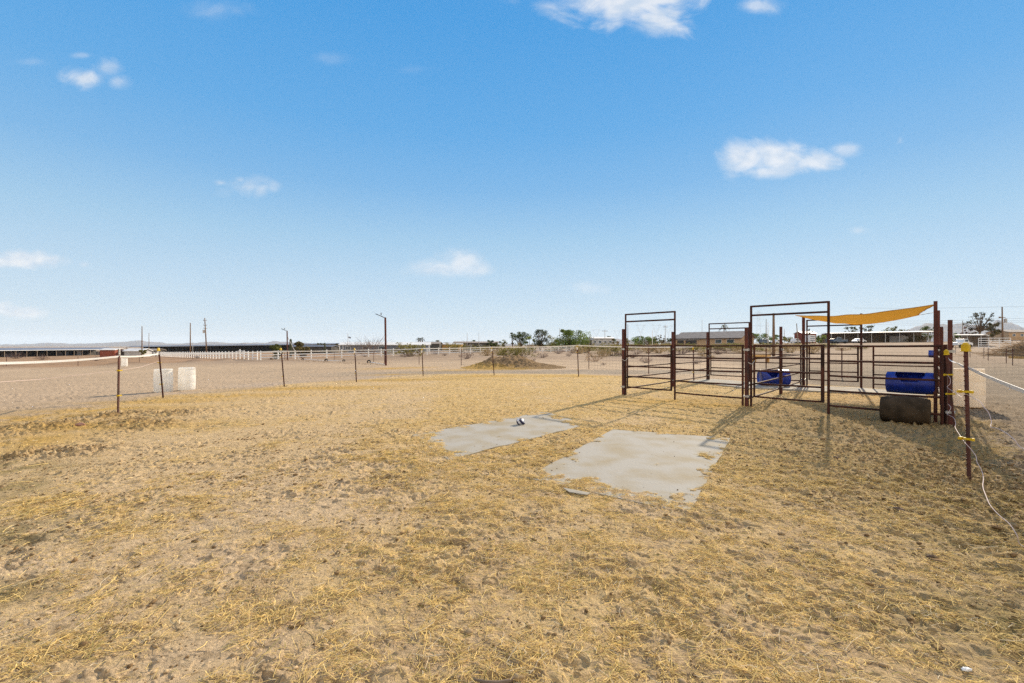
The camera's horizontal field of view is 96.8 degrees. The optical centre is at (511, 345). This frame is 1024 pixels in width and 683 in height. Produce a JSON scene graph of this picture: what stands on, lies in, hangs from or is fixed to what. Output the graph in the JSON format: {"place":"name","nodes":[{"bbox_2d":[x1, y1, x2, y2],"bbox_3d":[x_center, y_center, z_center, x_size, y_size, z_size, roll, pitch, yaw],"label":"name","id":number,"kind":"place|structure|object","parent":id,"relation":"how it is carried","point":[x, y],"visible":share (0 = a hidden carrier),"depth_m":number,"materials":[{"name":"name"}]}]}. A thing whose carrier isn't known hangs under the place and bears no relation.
{"place":"outdoors","nodes":[
{"label":"outdoors","id":0,"kind":"place"},
{"bbox_2d":[0,340,306,345],"bbox_3d":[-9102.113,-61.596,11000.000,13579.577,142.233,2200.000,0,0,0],"label":"mountain","id":1,"kind":"structure","parent":0,"point":[134,343],"depth_m":10413.67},
{"bbox_2d":[0,341,1023,682],"bbox_3d":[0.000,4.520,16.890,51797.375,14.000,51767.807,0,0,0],"label":"ground","id":2,"kind":"structure","parent":0,"point":[256,389],"depth_m":3.96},
{"bbox_2d":[0,347,108,356],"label":"shade barn","id":3,"kind":"structure","parent":2,"relation":"on","point":[30,352],"depth_m":217.66,"materials":[{"name":"white metal"}]},
{"bbox_2d":[99,348,125,356],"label":"shed","id":4,"kind":"structure","parent":2,"relation":"on","point":[106,352],"depth_m":148.00,"materials":[{"name":"red"}]},
{"bbox_2d":[116,349,122,412],"bbox_3d":[-9.400,1.014,10.883,0.094,1.874,0.130,1,0,0],"label":"fence post","id":5,"kind":"object","parent":2,"relation":"on","point":[118,395],"visible":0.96,"depth_m":10.88,"materials":[{"name":"metal"}]},
{"bbox_2d":[0,345,680,364],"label":"electric tape","id":6,"kind":"object","parent":5,"relation":"attached to","point":[31,362],"visible":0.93,"depth_m":17.22,"materials":[{"name":"plastic"}]},
{"bbox_2d":[5,353,682,381],"bbox_3d":[-3.539,0.508,17.584,20.086,0.358,10.724,0,0,-37],"label":"fence rope","id":7,"kind":"object","parent":5,"relation":"attached to","point":[269,356],"visible":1,"depth_m":16.86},
{"bbox_2d":[121,358,127,366],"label":"plastic barrel","id":8,"kind":"object","parent":2,"relation":"on","point":[124,362],"visible":1,"depth_m":49.00,"materials":[{"name":"white plastic"}]},
{"bbox_2d":[124,348,152,356],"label":"shed","id":9,"kind":"structure","parent":2,"relation":"on","point":[131,351],"depth_m":144.09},
{"bbox_2d":[157,348,163,397],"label":"fence post","id":10,"kind":"object","parent":2,"relation":"on","point":[159,362],"visible":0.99,"depth_m":14.76,"materials":[{"name":"metal"}]},
{"bbox_2d":[153,369,172,392],"bbox_3d":[-13.134,1.305,17.136,0.600,0.864,0.600,0,0,-21],"label":"plastic barrel","id":11,"kind":"object","parent":2,"relation":"on","point":[167,376],"visible":0.93,"depth_m":16.92,"materials":[{"name":"white plastic"}]},
{"bbox_2d":[178,367,195,389],"bbox_3d":[-12.618,1.275,17.658,0.570,0.864,0.570,2,1,38],"label":"plastic barrel","id":12,"kind":"object","parent":2,"relation":"on","point":[186,378],"visible":1,"depth_m":17.44,"materials":[{"name":"white plastic"}]},
{"bbox_2d":[160,349,257,359],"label":"rail fence","id":13,"kind":"object","parent":2,"relation":"on","point":[213,356],"visible":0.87,"depth_m":91.15,"materials":[{"name":"white plastic"}]},
{"bbox_2d":[129,343,338,351],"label":"shade barn","id":14,"kind":"structure","parent":2,"relation":"on","point":[224,348],"depth_m":314.00,"materials":[{"name":"white metal"}]},
{"bbox_2d":[269,344,282,358],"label":"tree","id":15,"kind":"object","parent":2,"relation":"on","point":[273,347],"visible":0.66,"depth_m":74.53,"materials":[{"name":"green plant"}]},
{"bbox_2d":[292,341,310,357],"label":"tree","id":16,"kind":"object","parent":2,"relation":"on","point":[299,345],"visible":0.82,"depth_m":83.82,"materials":[{"name":"green plant"}]},
{"bbox_2d":[292,345,338,353],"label":"shed","id":17,"kind":"structure","parent":2,"relation":"on","point":[321,347],"depth_m":147.00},
{"bbox_2d":[342,340,384,353],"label":"bare tree","id":18,"kind":"object","parent":2,"relation":"on","point":[356,346],"visible":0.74,"depth_m":134.87,"materials":[{"name":"grey plant"}]},
{"bbox_2d":[356,334,393,353],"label":"bare tree","id":19,"kind":"object","parent":2,"relation":"on","point":[375,347],"visible":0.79,"depth_m":131.84,"materials":[{"name":"grey plant"}]},
{"bbox_2d":[376,313,386,365],"bbox_3d":[-11.161,-0.415,38.848,0.969,4.803,0.220,0,0,0],"label":"lamp post","id":20,"kind":"object","parent":2,"relation":"on","point":[385,339],"visible":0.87,"depth_m":38.79,"materials":[{"name":"wood"}]},
{"bbox_2d":[338,342,430,352],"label":"mobile home","id":21,"kind":"object","parent":2,"relation":"on","point":[392,345],"visible":0.41,"depth_m":146.84,"materials":[{"name":"white"}]},
{"bbox_2d":[394,342,425,355],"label":"shrub","id":22,"kind":"object","parent":2,"relation":"on","point":[412,350],"visible":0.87,"depth_m":76.78,"materials":[{"name":"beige plant"}]},
{"bbox_2d":[260,346,572,359],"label":"rail fence","id":23,"kind":"object","parent":2,"relation":"on","point":[368,354],"visible":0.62,"depth_m":79.88,"materials":[{"name":"white plastic"}]},
{"bbox_2d":[430,342,442,350],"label":"house","id":24,"kind":"structure","parent":2,"relation":"on","point":[436,344],"depth_m":162.00,"materials":[{"name":"grey tile"}]},
{"bbox_2d":[442,343,463,350],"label":"trailer","id":25,"kind":"object","parent":2,"relation":"on","point":[445,346],"visible":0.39,"depth_m":168.00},
{"bbox_2d":[446,343,465,352],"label":"shrub","id":26,"kind":"object","parent":2,"relation":"on","point":[454,346],"visible":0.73,"depth_m":114.64,"materials":[{"name":"beige plant"}]},
{"bbox_2d":[453,341,498,349],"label":"house","id":27,"kind":"structure","parent":2,"relation":"on","point":[481,343],"depth_m":186.50,"materials":[{"name":"grey tile"}]},
{"bbox_2d":[413,412,579,458],"bbox_3d":[-0.064,1.525,8.323,1.767,0.022,4.417,0,0,41],"label":"concrete slab","id":28,"kind":"object","parent":2,"relation":"on","point":[472,439],"visible":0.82,"depth_m":7.95,"materials":[{"name":"concrete"}]},
{"bbox_2d":[473,671,523,682],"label":"curved stick","id":29,"kind":"object","parent":2,"relation":"on","point":[496,681],"visible":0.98,"depth_m":2.04,"materials":[{"name":"wood"}]},
{"bbox_2d":[493,345,517,355],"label":"shrub","id":30,"kind":"object","parent":2,"relation":"on","point":[502,352],"visible":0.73,"depth_m":60.08,"materials":[{"name":"green plant"}]},
{"bbox_2d":[0,376,1023,682],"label":"dirt clods","id":31,"kind":"object","parent":2,"relation":"on","point":[680,680],"visible":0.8,"depth_m":4.41,"materials":[{"name":"soil"}]},
{"bbox_2d":[0,374,1023,682],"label":"loose straw","id":32,"kind":"object","parent":2,"relation":"on","point":[530,484],"visible":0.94,"depth_m":3.16,"materials":[{"name":"plant"}]},
{"bbox_2d":[461,355,566,369],"bbox_3d":[0.081,1.149,31.616,9.600,1.042,9.200,0,0,0],"label":"manure heap","id":33,"kind":"object","parent":2,"relation":"on","point":[513,362],"visible":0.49,"depth_m":30.67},
{"bbox_2d":[509,332,531,348],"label":"tree","id":34,"kind":"object","parent":2,"relation":"on","point":[522,339],"visible":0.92,"depth_m":149.70,"materials":[{"name":"green plant"}]},
{"bbox_2d":[511,343,538,357],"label":"shrub","id":35,"kind":"object","parent":2,"relation":"on","point":[520,352],"visible":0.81,"depth_m":58.68,"materials":[{"name":"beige plant"}]},
{"bbox_2d":[533,329,549,349],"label":"tree","id":36,"kind":"object","parent":2,"relation":"on","point":[538,342],"visible":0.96,"depth_m":149.83,"materials":[{"name":"green plant"}]},
{"bbox_2d":[546,335,566,349],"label":"tree","id":37,"kind":"object","parent":2,"relation":"on","point":[552,343],"visible":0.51,"depth_m":149.85,"materials":[{"name":"green plant"}]},
{"bbox_2d":[551,329,593,349],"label":"tree","id":38,"kind":"object","parent":2,"relation":"on","point":[575,340],"visible":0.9,"depth_m":137.00,"materials":[{"name":"green plant"}]},
{"bbox_2d":[563,488,589,494],"bbox_3d":[0.646,1.502,4.694,0.314,0.012,0.089,0,0,32],"label":"mat scrap","id":39,"kind":"object","parent":2,"relation":"on","point":[577,491],"visible":1,"depth_m":4.67,"materials":[{"name":"rubber"}]},
{"bbox_2d":[575,343,595,352],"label":"shrub","id":40,"kind":"object","parent":2,"relation":"on","point":[592,348],"visible":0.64,"depth_m":96.67,"materials":[{"name":"beige plant"}]},
{"bbox_2d":[584,350,607,361],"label":"shrub","id":41,"kind":"object","parent":2,"relation":"on","point":[591,355],"visible":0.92,"depth_m":44.01,"materials":[{"name":"beige plant"}]},
{"bbox_2d":[589,337,614,345],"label":"house","id":42,"kind":"structure","parent":2,"relation":"on","point":[598,341],"depth_m":182.00,"materials":[{"name":"white plastic"}]},
{"bbox_2d":[598,342,629,355],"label":"shrub","id":43,"kind":"object","parent":2,"relation":"on","point":[613,349],"visible":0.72,"depth_m":67.77,"materials":[{"name":"beige plant"}]},
{"bbox_2d":[621,329,624,394],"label":"corner post","id":44,"kind":"object","parent":2,"relation":"on","point":[623,362],"visible":0.93,"depth_m":14.05,"materials":[{"name":"metal"}]},
{"bbox_2d":[527,429,729,509],"bbox_3d":[1.799,1.525,6.251,1.921,0.022,3.899,0,0,29],"label":"concrete slab","id":45,"kind":"object","parent":2,"relation":"on","point":[627,460],"visible":0.75,"depth_m":5.86,"materials":[{"name":"concrete"}]},
{"bbox_2d":[630,336,651,344],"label":"tree","id":46,"kind":"object","parent":2,"relation":"on","point":[637,341],"visible":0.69,"depth_m":169.62,"materials":[{"name":"green plant"}]},
{"bbox_2d":[627,354,669,388],"bbox_3d":[4.715,0.750,15.525,0.052,1.542,3.737,0,0,41],"label":"corral panel","id":47,"kind":"object","parent":2,"relation":"on","point":[652,374],"visible":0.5,"depth_m":15.68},
{"bbox_2d":[625,311,675,399],"bbox_3d":[4.045,0.278,13.417,0.054,2.524,1.676,0,0,-42],"label":"arch frame","id":48,"kind":"object","parent":2,"relation":"on","point":[674,319],"visible":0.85,"depth_m":13.29,"materials":[{"name":"metal"}]},
{"bbox_2d":[622,345,671,390],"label":"gate","id":49,"kind":"structure","parent":48,"relation":"attached to","point":[670,367],"depth_m":13.34,"materials":[{"name":"metal"}]},
{"bbox_2d":[646,342,669,353],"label":"shrub","id":50,"kind":"object","parent":2,"relation":"on","point":[660,349],"visible":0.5,"depth_m":83.36,"materials":[{"name":"beige plant"}]},
{"bbox_2d":[334,347,1004,377],"bbox_3d":[-1.076,1.092,34.502,57.911,1.991,10.865,0,0,35],"label":"wire fence","id":51,"kind":"object","parent":2,"relation":"on","point":[958,356],"visible":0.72,"depth_m":22.11,"materials":[{"name":"metal"}]},
{"bbox_2d":[671,332,673,386],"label":"corner post","id":52,"kind":"object","parent":2,"relation":"on","point":[672,338],"visible":0.67,"depth_m":16.97,"materials":[{"name":"metal"}]},
{"bbox_2d":[676,346,707,380],"bbox_3d":[7.295,0.756,18.475,0.052,1.542,3.737,0,0,41],"label":"corral panel","id":53,"kind":"object","parent":2,"relation":"on","point":[706,361],"visible":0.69,"depth_m":19.07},
{"bbox_2d":[680,347,705,351],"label":"shrub","id":54,"kind":"object","parent":2,"relation":"on","point":[697,349],"visible":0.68,"depth_m":91.28,"materials":[{"name":"beige plant"}]},
{"bbox_2d":[675,345,743,405],"bbox_3d":[5.209,0.746,12.118,0.052,1.542,1.844,0,0,-42],"label":"corral panel","id":55,"kind":"object","parent":2,"relation":"on","point":[742,372],"visible":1,"depth_m":11.95,"materials":[{"name":"metal"}]},
{"bbox_2d":[676,331,755,344],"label":"house","id":56,"kind":"structure","parent":2,"relation":"on","point":[716,338],"depth_m":161.77,"materials":[{"name":"beige paint"}]},
{"bbox_2d":[708,322,749,381],"bbox_3d":[9.170,0.283,19.263,0.054,2.524,1.699,0,0,-43],"label":"arch frame","id":57,"kind":"object","parent":2,"relation":"on","point":[709,328],"visible":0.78,"depth_m":19.52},
{"bbox_2d":[707,345,744,376],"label":"gate","id":58,"kind":"structure","parent":57,"relation":"attached to","point":[724,360],"depth_m":19.38,"materials":[{"name":"metal"}]},
{"bbox_2d":[691,379,799,389],"bbox_3d":[8.955,1.503,17.761,3.198,0.054,4.587,0,0,-37],"label":"rubber pad","id":59,"kind":"object","parent":2,"relation":"on","point":[762,387],"visible":0.48,"depth_m":17.39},
{"bbox_2d":[757,370,790,385],"bbox_3d":[9.777,1.200,17.000,0.984,0.629,0.629,0,0,10],"label":"feed trough","id":60,"kind":"object","parent":59,"relation":"on","point":[762,376],"visible":0.48,"depth_m":16.77,"materials":[{"name":"blue plastic"}]},
{"bbox_2d":[752,347,801,384],"bbox_3d":[10.370,0.758,17.969,0.052,1.542,1.862,0,0,-43],"label":"corral panel","id":61,"kind":"object","parent":59,"relation":"on","point":[786,363],"visible":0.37,"depth_m":17.47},
{"bbox_2d":[743,327,749,406],"bbox_3d":[5.870,0.571,11.375,0.100,2.060,0.130,0,0,-42],"label":"corner post","id":62,"kind":"object","parent":2,"relation":"on","point":[746,350],"visible":0.93,"depth_m":11.35,"materials":[{"name":"metal"}]},
{"bbox_2d":[752,333,776,341],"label":"tree","id":63,"kind":"object","parent":2,"relation":"on","point":[759,337],"visible":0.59,"depth_m":163.25,"materials":[{"name":"green plant"}]},
{"bbox_2d":[749,345,780,398],"bbox_3d":[7.165,0.756,12.849,0.052,1.542,3.725,0,0,41],"label":"corral panel","id":64,"kind":"object","parent":2,"relation":"on","point":[779,377],"visible":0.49,"depth_m":13.63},
{"bbox_2d":[772,315,774,355],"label":"utility pole","id":65,"kind":"object","parent":2,"relation":"on","point":[773,333],"visible":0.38,"depth_m":61.88,"materials":[{"name":"brown wood"}]},
{"bbox_2d":[778,327,783,393],"bbox_3d":[8.460,0.509,14.303,0.100,2.220,0.130,0,0,-42],"label":"corner post","id":66,"kind":"object","parent":2,"relation":"on","point":[780,335],"visible":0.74,"depth_m":14.27,"materials":[{"name":"metal"}]},
{"bbox_2d":[777,340,799,352],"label":"shrub","id":67,"kind":"object","parent":2,"relation":"on","point":[788,350],"visible":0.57,"depth_m":79.65,"materials":[{"name":"beige plant"}]},
{"bbox_2d":[750,301,829,413],"bbox_3d":[6.485,0.265,10.700,0.054,2.524,1.676,0,0,-42],"label":"arch frame","id":68,"kind":"object","parent":2,"relation":"on","point":[828,352],"visible":0.91,"depth_m":10.40,"materials":[{"name":"metal"}]},
{"bbox_2d":[748,344,824,402],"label":"gate","id":69,"kind":"structure","parent":68,"relation":"attached to","point":[822,372],"depth_m":10.58,"materials":[{"name":"metal"}]},
{"bbox_2d":[782,347,803,393],"bbox_3d":[9.755,0.747,15.776,0.052,1.542,3.725,0,0,41],"label":"corral panel","id":70,"kind":"object","parent":2,"relation":"on","point":[802,363],"visible":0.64,"depth_m":15.98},
{"bbox_2d":[801,315,805,385],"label":"corner post","id":71,"kind":"object","parent":2,"relation":"on","point":[803,331],"visible":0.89,"depth_m":17.18,"materials":[{"name":"metal"}]},
{"bbox_2d":[794,331,817,342],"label":"shed","id":72,"kind":"structure","parent":2,"relation":"on","point":[800,335],"depth_m":168.77,"materials":[{"name":"white"}]},
{"bbox_2d":[798,342,820,353],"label":"shrub","id":73,"kind":"object","parent":2,"relation":"on","point":[811,351],"visible":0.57,"depth_m":73.54,"materials":[{"name":"brown plant"}]},
{"bbox_2d":[805,335,814,343],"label":"camper","id":74,"kind":"object","parent":2,"relation":"on","point":[811,338],"visible":0.52,"depth_m":144.94,"materials":[{"name":"white paint"}]},
{"bbox_2d":[815,335,825,342],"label":"tree","id":75,"kind":"object","parent":2,"relation":"on","point":[818,338],"visible":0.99,"depth_m":149.62,"materials":[{"name":"green plant"}]},
{"bbox_2d":[806,320,861,387],"bbox_3d":[11.688,0.281,16.555,0.054,2.524,1.700,0,0,-43],"label":"arch frame","id":76,"kind":"object","parent":2,"relation":"on","point":[807,326],"visible":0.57,"depth_m":16.74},
{"bbox_2d":[806,345,858,381],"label":"gate","id":77,"kind":"structure","parent":76,"relation":"attached to","point":[857,363],"depth_m":16.41,"materials":[{"name":"metal"}]},
{"bbox_2d":[783,385,926,398],"bbox_3d":[11.466,1.503,15.152,2.510,0.054,3.657,0,0,-43],"label":"rubber pad","id":78,"kind":"object","parent":2,"relation":"on","point":[805,389],"visible":0.48,"depth_m":15.36,"materials":[{"name":"rubber"}]},
{"bbox_2d":[860,313,862,387],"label":"corner post","id":79,"kind":"object","parent":2,"relation":"on","point":[862,353],"visible":0.43,"depth_m":16.19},
{"bbox_2d":[821,331,944,342],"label":"shade barn","id":80,"kind":"structure","parent":2,"relation":"on","point":[871,337],"depth_m":152.61,"materials":[{"name":"white metal"}]},
{"bbox_2d":[829,345,943,424],"bbox_3d":[7.650,0.752,9.399,0.052,1.542,1.851,0,0,-42],"label":"corral panel","id":81,"kind":"object","parent":2,"relation":"on","point":[941,396],"visible":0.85,"depth_m":9.18,"materials":[{"name":"metal"}]},
{"bbox_2d":[872,347,932,388],"bbox_3d":[13.007,0.751,15.137,0.052,1.542,1.604,0,0,-43],"label":"corral panel","id":82,"kind":"object","parent":2,"relation":"on","point":[873,365],"visible":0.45,"depth_m":15.41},
{"bbox_2d":[879,396,930,424],"bbox_3d":[7.731,1.266,8.950,0.558,0.558,0.740,0,0,-45],"label":"grey barrel","id":83,"kind":"object","parent":2,"relation":"on","point":[909,409],"visible":0.96,"depth_m":8.77,"materials":[{"name":"plastic"}]},
{"bbox_2d":[893,334,930,341],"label":"tree","id":84,"kind":"object","parent":2,"relation":"on","point":[922,337],"visible":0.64,"depth_m":146.23,"materials":[{"name":"green plant"}]},
{"bbox_2d":[920,326,932,341],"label":"tree","id":85,"kind":"object","parent":2,"relation":"on","point":[925,328],"visible":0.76,"depth_m":169.81,"materials":[{"name":"green plant"}]},
{"bbox_2d":[933,301,937,422],"bbox_3d":[8.343,0.357,8.961,0.058,2.471,0.108,0,0,42],"label":"corner post","id":86,"kind":"object","parent":2,"relation":"on","point":[935,351],"visible":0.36,"depth_m":8.94,"materials":[{"name":"metal"}]},
{"bbox_2d":[885,371,934,394],"bbox_3d":[8.198,0.760,9.350,0.453,0.453,0.763,0,0,-42],"label":"feed trough","id":87,"kind":"object","parent":86,"relation":"attached to","point":[912,387],"visible":0.88,"depth_m":9.30,"materials":[{"name":"blue plastic"}]},
{"bbox_2d":[938,310,939,344],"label":"corner post","id":88,"kind":"object","parent":2,"relation":"on","point":[938,324],"visible":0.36,"depth_m":14.48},
{"bbox_2d":[795,304,932,324],"bbox_3d":[11.233,-0.945,12.683,3.470,0.450,8.731,0,0,16],"label":"shade sail","id":89,"kind":"object","parent":88,"relation":"attached to","point":[877,317],"visible":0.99,"depth_m":13.47,"materials":[{"name":"fabric"}]},
{"bbox_2d":[938,327,942,403],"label":"corner post","id":90,"kind":"object","parent":2,"relation":"on","point":[940,335],"visible":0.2,"depth_m":11.59,"materials":[{"name":"metal"}]},
{"bbox_2d":[944,345,946,423],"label":"corral panel","id":91,"kind":"object","parent":2,"relation":"on","point":[945,391],"visible":0.34,"depth_m":8.82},
{"bbox_2d":[943,349,955,426],"bbox_3d":[8.151,0.938,8.440,0.118,1.741,0.253,0,0,-79],"label":"fence post","id":92,"kind":"object","parent":2,"relation":"on","point":[946,354],"visible":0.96,"depth_m":8.45,"materials":[{"name":"metal"}]},
{"bbox_2d":[946,320,955,424],"bbox_3d":[8.360,0.557,8.670,0.100,2.100,0.130,0,0,-42],"label":"corner post","id":93,"kind":"object","parent":2,"relation":"on","point":[950,341],"visible":0.7,"depth_m":8.65,"materials":[{"name":"metal"}]},
{"bbox_2d":[953,339,972,347],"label":"parked car","id":94,"kind":"object","parent":2,"relation":"on","point":[959,342],"visible":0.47,"depth_m":97.20,"materials":[{"name":"white paint"}]},
{"bbox_2d":[956,343,974,479],"bbox_3d":[5.090,0.884,5.108,0.108,1.840,0.147,0,0,-58],"label":"fence post","id":95,"kind":"object","parent":2,"relation":"on","point":[965,348],"visible":0.98,"depth_m":5.10,"materials":[{"name":"metal"}]},
{"bbox_2d":[947,377,1023,448],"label":"loose rope","id":96,"kind":"object","parent":95,"relation":"attached to","point":[989,415],"visible":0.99,"depth_m":4.56,"materials":[{"name":"white fabric"}]},
{"bbox_2d":[948,358,1023,393],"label":"electric tape","id":97,"kind":"object","parent":95,"relation":"attached to","point":[1018,389],"visible":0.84,"depth_m":4.01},
{"bbox_2d":[953,368,985,407],"bbox_3d":[11.231,1.023,11.178,0.580,0.934,0.580,0,0,-25],"label":"plastic barrel","id":98,"kind":"object","parent":2,"relation":"on","point":[977,384],"visible":0.7,"depth_m":10.95,"materials":[{"name":"white plastic"}]},
{"bbox_2d":[954,334,988,345],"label":"shade barn","id":99,"kind":"structure","parent":2,"relation":"on","point":[972,338],"depth_m":108.26,"materials":[{"name":"white metal"}]},
{"bbox_2d":[963,312,999,333],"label":"tree","id":100,"kind":"object","parent":2,"relation":"on","point":[979,328],"visible":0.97,"depth_m":134.20,"materials":[{"name":"green plant"}]},
{"bbox_2d":[955,346,1012,365],"bbox_3d":[53.363,0.859,51.782,1.007,1.723,44.763,0,0,40],"label":"wire fence","id":101,"kind":"object","parent":2,"relation":"on","point":[995,356],"visible":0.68,"depth_m":39.27,"materials":[{"name":"paint"}]},
{"bbox_2d":[957,336,1023,356],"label":"brush heap","id":102,"kind":"object","parent":2,"relation":"on","point":[1018,350],"visible":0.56,"depth_m":61.50,"materials":[{"name":"brown plant"}]},
{"bbox_2d":[985,323,1000,339],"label":"tree","id":103,"kind":"object","parent":2,"relation":"on","point":[996,331],"visible":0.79,"depth_m":139.34,"materials":[{"name":"green plant"}]},
{"bbox_2d":[978,338,1010,348],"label":"pipe panels","id":104,"kind":"object","parent":2,"relation":"on","point":[988,340],"visible":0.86,"depth_m":91.01,"materials":[{"name":"white metal"}]},
{"bbox_2d":[999,307,1006,341],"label":"utility pole","id":105,"kind":"object","parent":2,"relation":"on","point":[1002,332],"visible":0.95,"depth_m":129.86,"materials":[{"name":"brown wood"}]},
{"bbox_2d":[985,330,1023,340],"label":"house","id":106,"kind":"structure","parent":2,"relation":"on","point":[1014,335],"depth_m":186.05,"materials":[{"name":"beige paint"}]},
{"bbox_2d":[0,0,1023,344],"label":"sky","id":107,"kind":"structure","parent":0,"point":[450,171],"materials":[{"name":"blue"}]},
{"bbox_2d":[444,339,816,345],"bbox_3d":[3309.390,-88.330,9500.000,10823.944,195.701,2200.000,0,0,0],"label":"mountain","id":108,"kind":"structure","parent":0,"point":[620,340],"depth_m":8946.52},
{"bbox_2d":[907,320,1023,341],"bbox_3d":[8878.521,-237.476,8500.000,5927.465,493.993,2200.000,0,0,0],"label":"mountain","id":109,"kind":"structure","parent":0,"point":[957,328],"depth_m":8223.98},
{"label":"fence post","id":110,"kind":"object","parent":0,"visible":0},
{"bbox_2d":[947,404,1023,546],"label":"loose rope","id":111,"kind":"object","parent":110,"relation":"hanging from","point":[983,482],"visible":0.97,"depth_m":4.29,"materials":[{"name":"white fabric"}]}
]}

